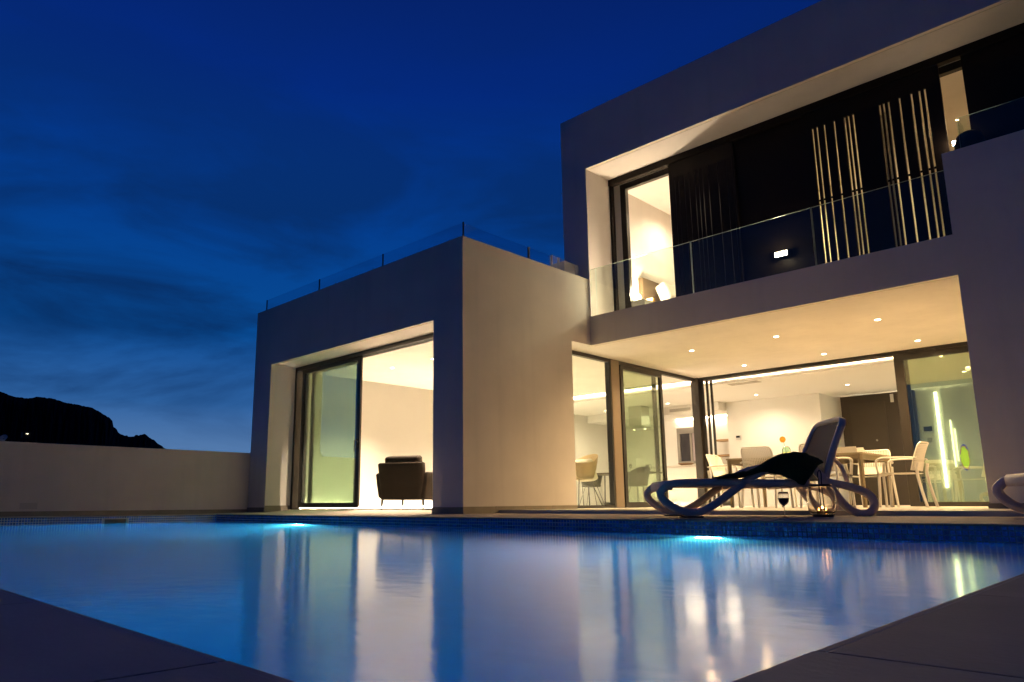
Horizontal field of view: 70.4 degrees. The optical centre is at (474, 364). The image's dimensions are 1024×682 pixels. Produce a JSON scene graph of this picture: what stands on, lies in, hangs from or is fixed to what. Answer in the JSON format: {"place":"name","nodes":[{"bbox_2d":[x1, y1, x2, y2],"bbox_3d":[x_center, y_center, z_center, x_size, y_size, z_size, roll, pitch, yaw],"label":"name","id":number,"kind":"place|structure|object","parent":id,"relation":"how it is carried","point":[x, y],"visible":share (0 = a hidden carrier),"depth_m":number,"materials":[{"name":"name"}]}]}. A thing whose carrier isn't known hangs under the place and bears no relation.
{"place":"outdoors","nodes":[
{"label":"outdoors","id":0,"kind":"place"},
{"bbox_2d":[24,432,30,437],"bbox_3d":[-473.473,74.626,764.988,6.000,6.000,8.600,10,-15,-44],"label":"light","id":1,"kind":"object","parent":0,"point":[28,435],"depth_m":762.24,"materials":[{"name":"white"}]},
{"bbox_2d":[0,392,164,448],"bbox_3d":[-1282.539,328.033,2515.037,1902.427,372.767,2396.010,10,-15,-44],"label":"mountain","id":2,"kind":"structure","parent":0,"point":[46,420],"depth_m":2059.06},
{"bbox_2d":[0,0,821,452],"label":"sky","id":3,"kind":"structure","parent":0,"point":[171,170],"materials":[{"name":"blue"}]},
{"bbox_2d":[0,512,1023,681],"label":"pool deck","id":4,"kind":"structure","parent":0,"point":[979,637],"depth_m":0.72,"materials":[{"name":"grey"}]},
{"bbox_2d":[0,514,1023,681],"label":"pool basin","id":5,"kind":"object","parent":4,"relation":"in","point":[979,534],"visible":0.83,"depth_m":6.04,"materials":[{"name":"tile"}]},
{"bbox_2d":[0,521,1023,681],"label":"water","id":6,"kind":"structure","parent":5,"relation":"in","point":[320,603],"depth_m":2.12,"materials":[{"name":"blue liquid"}]},
{"bbox_2d":[644,416,878,517],"bbox_3d":[2.508,0.936,6.560,1.848,0.881,0.712,-1,-11,3],"label":"sun lounger","id":7,"kind":"object","parent":4,"relation":"on","point":[823,439],"visible":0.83,"depth_m":6.22,"materials":[{"name":"plastic"}]},
{"bbox_2d":[711,451,822,484],"bbox_3d":[2.532,0.931,6.415,0.900,0.287,0.505,-1,-11,3],"label":"towel","id":8,"kind":"object","parent":7,"relation":"on","point":[799,467],"visible":0.94,"depth_m":6.18,"materials":[{"name":"black fabric"}]},
{"bbox_2d":[778,492,788,516],"bbox_3d":[2.546,1.153,5.967,0.087,0.207,0.087,10,-15,-44],"label":"wine glass","id":9,"kind":"object","parent":4,"relation":"on","point":[783,498],"visible":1,"depth_m":5.95,"materials":[{"name":"clear glass"}]},
{"bbox_2d":[807,470,836,516],"bbox_3d":[2.869,1.067,6.003,0.222,0.381,0.222,10,-15,-44],"label":"lantern","id":10,"kind":"object","parent":4,"relation":"on","point":[821,500],"visible":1,"depth_m":5.91,"materials":[{"name":"clear glass"}]},
{"bbox_2d":[991,473,1023,513],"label":"sun lounger","id":11,"kind":"object","parent":4,"relation":"on","point":[1000,485],"visible":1,"depth_m":5.24,"materials":[{"name":"plastic"}]},
{"bbox_2d":[636,465,721,505],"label":"kitchen island","id":12,"kind":"structure","parent":0,"point":[682,496],"depth_m":16.33,"materials":[{"name":"white paint"}]},
{"bbox_2d":[973,459,988,501],"bbox_3d":[10.548,2.064,14.041,0.440,1.288,1.350,10,-15,-44],"label":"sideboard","id":13,"kind":"object","parent":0,"point":[980,474],"visible":0.21,"depth_m":14.27,"materials":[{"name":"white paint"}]},
{"label":"ground","id":14,"kind":"structure","parent":0,"visible":0},
{"bbox_2d":[0,435,7,440],"bbox_3d":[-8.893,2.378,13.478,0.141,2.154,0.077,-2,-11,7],"label":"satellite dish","id":15,"kind":"object","parent":14,"relation":"on","point":[3,437],"visible":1,"depth_m":13.68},
{"bbox_2d":[0,441,250,516],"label":"garden wall","id":16,"kind":"structure","parent":14,"relation":"on","point":[43,479],"depth_m":11.26,"materials":[{"name":"grey paint"}]},
{"bbox_2d":[247,0,1023,516],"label":"villa","id":17,"kind":"object","parent":14,"relation":"on","point":[881,306],"visible":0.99,"depth_m":10.39,"materials":[{"name":"paint"}]},
{"bbox_2d":[376,455,432,507],"bbox_3d":[-1.045,1.965,12.042,1.030,0.863,0.830,-5,-12,25],"label":"armchair","id":18,"kind":"object","parent":17,"relation":"on","point":[403,478],"visible":0.82,"depth_m":11.69,"materials":[{"name":"brown fabric"}]},
{"bbox_2d":[550,255,552,266],"bbox_3d":[1.216,-1.386,11.413,0.100,0.700,0.100,10,-15,-44],"label":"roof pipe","id":19,"kind":"object","parent":17,"relation":"on","point":[551,260],"visible":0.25,"depth_m":11.45,"materials":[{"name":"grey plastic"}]},
{"bbox_2d":[553,261,574,274],"bbox_3d":[1.409,-1.303,11.634,0.268,0.618,0.300,10,-15,-44],"label":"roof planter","id":20,"kind":"object","parent":17,"relation":"on","point":[566,266],"visible":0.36,"depth_m":11.55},
{"bbox_2d":[576,454,601,504],"bbox_3d":[1.914,2.087,13.039,0.602,0.969,0.708,6,-12,-29],"label":"shell chair","id":21,"kind":"object","parent":17,"relation":"on","point":[585,470],"visible":0.7,"depth_m":12.80,"materials":[{"name":"beige plastic"}]},
{"bbox_2d":[575,459,597,481],"bbox_3d":[1.990,1.919,13.113,0.160,0.400,0.480,-17,-1,-31],"label":"cushion","id":22,"kind":"object","parent":21,"relation":"on","point":[588,460],"visible":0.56,"depth_m":12.96,"materials":[{"name":"beige fabric"}]},
{"bbox_2d":[579,475,604,504],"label":"shell chair","id":23,"kind":"object","parent":17,"relation":"on","point":[597,483],"visible":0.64,"depth_m":15.85,"materials":[{"name":"beige plastic"}]},
{"bbox_2d":[588,471,662,504],"bbox_3d":[3.320,2.796,16.183,0.840,0.738,1.700,10,-15,-44],"label":"indoor table","id":24,"kind":"object","parent":17,"relation":"on","point":[607,474],"visible":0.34,"depth_m":16.41,"materials":[{"name":"brown wood"}]},
{"bbox_2d":[628,466,649,501],"bbox_3d":[3.499,2.619,15.519,0.566,0.843,0.482,6,-12,-29],"label":"shell chair","id":25,"kind":"object","parent":17,"relation":"on","point":[638,477],"visible":0.77,"depth_m":15.37,"materials":[{"name":"grey plastic"}]},
{"bbox_2d":[631,299,651,306],"bbox_3d":[2.727,-0.850,11.914,0.420,0.320,0.435,10,-15,-44],"label":"nightstand","id":26,"kind":"object","parent":17,"relation":"on","point":[639,302],"visible":0.07,"depth_m":11.72,"materials":[{"name":"white paint"}]},
{"bbox_2d":[633,293,641,300],"bbox_3d":[2.685,-1.089,11.987,0.150,0.175,0.150,10,-15,-44],"label":"bedside lamp","id":27,"kind":"object","parent":26,"relation":"on","point":[636,296],"visible":0.52,"depth_m":11.93,"materials":[{"name":"silver metal"}]},
{"bbox_2d":[626,405,659,430],"bbox_3d":[4.015,1.327,17.883,0.720,0.561,0.970,10,-15,-44],"label":"cooker hood","id":28,"kind":"object","parent":17,"relation":"hanging from","point":[639,420],"visible":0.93,"depth_m":17.73,"materials":[{"name":"silver metal"}]},
{"bbox_2d":[638,277,675,301],"bbox_3d":[4.399,-1.042,12.500,2.380,0.900,2.100,10,-15,-44],"label":"bed","id":29,"kind":"object","parent":17,"relation":"on","point":[655,290],"visible":0.15,"depth_m":12.54,"materials":[{"name":"white fabric"}]},
{"bbox_2d":[601,439,729,501],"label":"kitchen cabinets","id":30,"kind":"object","parent":17,"relation":"attached to","point":[633,494],"visible":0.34,"depth_m":19.08,"materials":[{"name":"white paint"}]},
{"bbox_2d":[676,426,707,463],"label":"picture frame","id":31,"kind":"structure","parent":17,"relation":"in","point":[685,436],"depth_m":18.76,"materials":[{"name":"grey"}]},
{"bbox_2d":[706,454,754,506],"bbox_3d":[4.061,1.870,11.610,0.576,0.875,0.603,10,-15,-44],"label":"terrace chair","id":32,"kind":"object","parent":17,"relation":"on","point":[713,467],"visible":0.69,"depth_m":11.75,"materials":[{"name":"white plastic"}]},
{"bbox_2d":[740,446,794,507],"bbox_3d":[4.088,1.606,10.200,0.603,0.875,0.576,10,-15,-44],"label":"terrace chair","id":33,"kind":"object","parent":17,"relation":"on","point":[745,464],"visible":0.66,"depth_m":10.12,"materials":[{"name":"white plastic"}]},
{"bbox_2d":[775,250,787,257],"bbox_3d":[4.197,-1.512,9.919,0.028,0.068,0.170,10,-15,-44],"label":"balcony lamp","id":34,"kind":"object","parent":17,"relation":"attached to","point":[781,254],"visible":1,"depth_m":9.90,"materials":[{"name":"white metal"}]},
{"bbox_2d":[779,478,812,506],"bbox_3d":[5.241,1.850,11.570,0.603,0.875,0.576,10,-15,-44],"label":"terrace chair","id":35,"kind":"object","parent":17,"relation":"on","point":[795,496],"visible":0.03,"depth_m":11.84,"materials":[{"name":"white plastic"}]},
{"bbox_2d":[726,452,894,507],"bbox_3d":[4.873,1.732,10.582,1.190,0.745,1.906,10,-15,-44],"label":"dining table","id":36,"kind":"object","parent":17,"relation":"on","point":[860,458],"visible":0.38,"depth_m":10.23,"materials":[{"name":"brown pale wood"}]},
{"bbox_2d":[779,437,790,453],"bbox_3d":[4.652,1.234,10.830,0.121,0.326,0.123,4,-12,-22],"label":"vase","id":37,"kind":"object","parent":36,"relation":"on","point":[786,449],"visible":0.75,"depth_m":10.80,"materials":[{"name":"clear glass"}]},
{"bbox_2d":[836,446,864,452],"bbox_3d":[5.081,1.194,10.063,0.300,0.110,0.520,10,-15,-44],"label":"serving tray","id":38,"kind":"object","parent":36,"relation":"on","point":[848,449],"visible":0.26,"depth_m":9.87,"materials":[{"name":"white paint"}]},
{"bbox_2d":[799,443,855,507],"bbox_3d":[4.657,1.494,9.635,0.603,0.875,0.576,10,-15,-44],"label":"terrace chair","id":39,"kind":"object","parent":17,"relation":"on","point":[835,467],"visible":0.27,"depth_m":9.59,"materials":[{"name":"white plastic"}]},
{"bbox_2d":[844,449,899,506],"bbox_3d":[5.936,1.702,10.824,0.603,0.875,0.576,10,-15,-44],"label":"terrace chair","id":40,"kind":"object","parent":17,"relation":"on","point":[869,469],"visible":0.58,"depth_m":10.85,"materials":[{"name":"white plastic"}]},
{"bbox_2d":[840,390,927,504],"bbox_3d":[8.961,1.856,15.952,0.112,2.438,1.510,10,-15,-44],"label":"front door","id":41,"kind":"structure","parent":17,"relation":"in","point":[873,422],"depth_m":16.01,"materials":[{"name":"brown wood"}]},
{"bbox_2d":[875,441,938,506],"bbox_3d":[5.773,1.494,9.700,0.576,0.875,0.603,10,-15,-44],"label":"terrace chair","id":42,"kind":"object","parent":17,"relation":"on","point":[917,464],"visible":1,"depth_m":9.62,"materials":[{"name":"white plastic"}]},
{"bbox_2d":[954,130,985,149],"bbox_3d":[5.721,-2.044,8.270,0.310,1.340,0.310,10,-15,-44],"label":"tub chair","id":43,"kind":"object","parent":17,"relation":"on","point":[969,137],"visible":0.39,"depth_m":8.27,"materials":[{"name":"brown wicker"}]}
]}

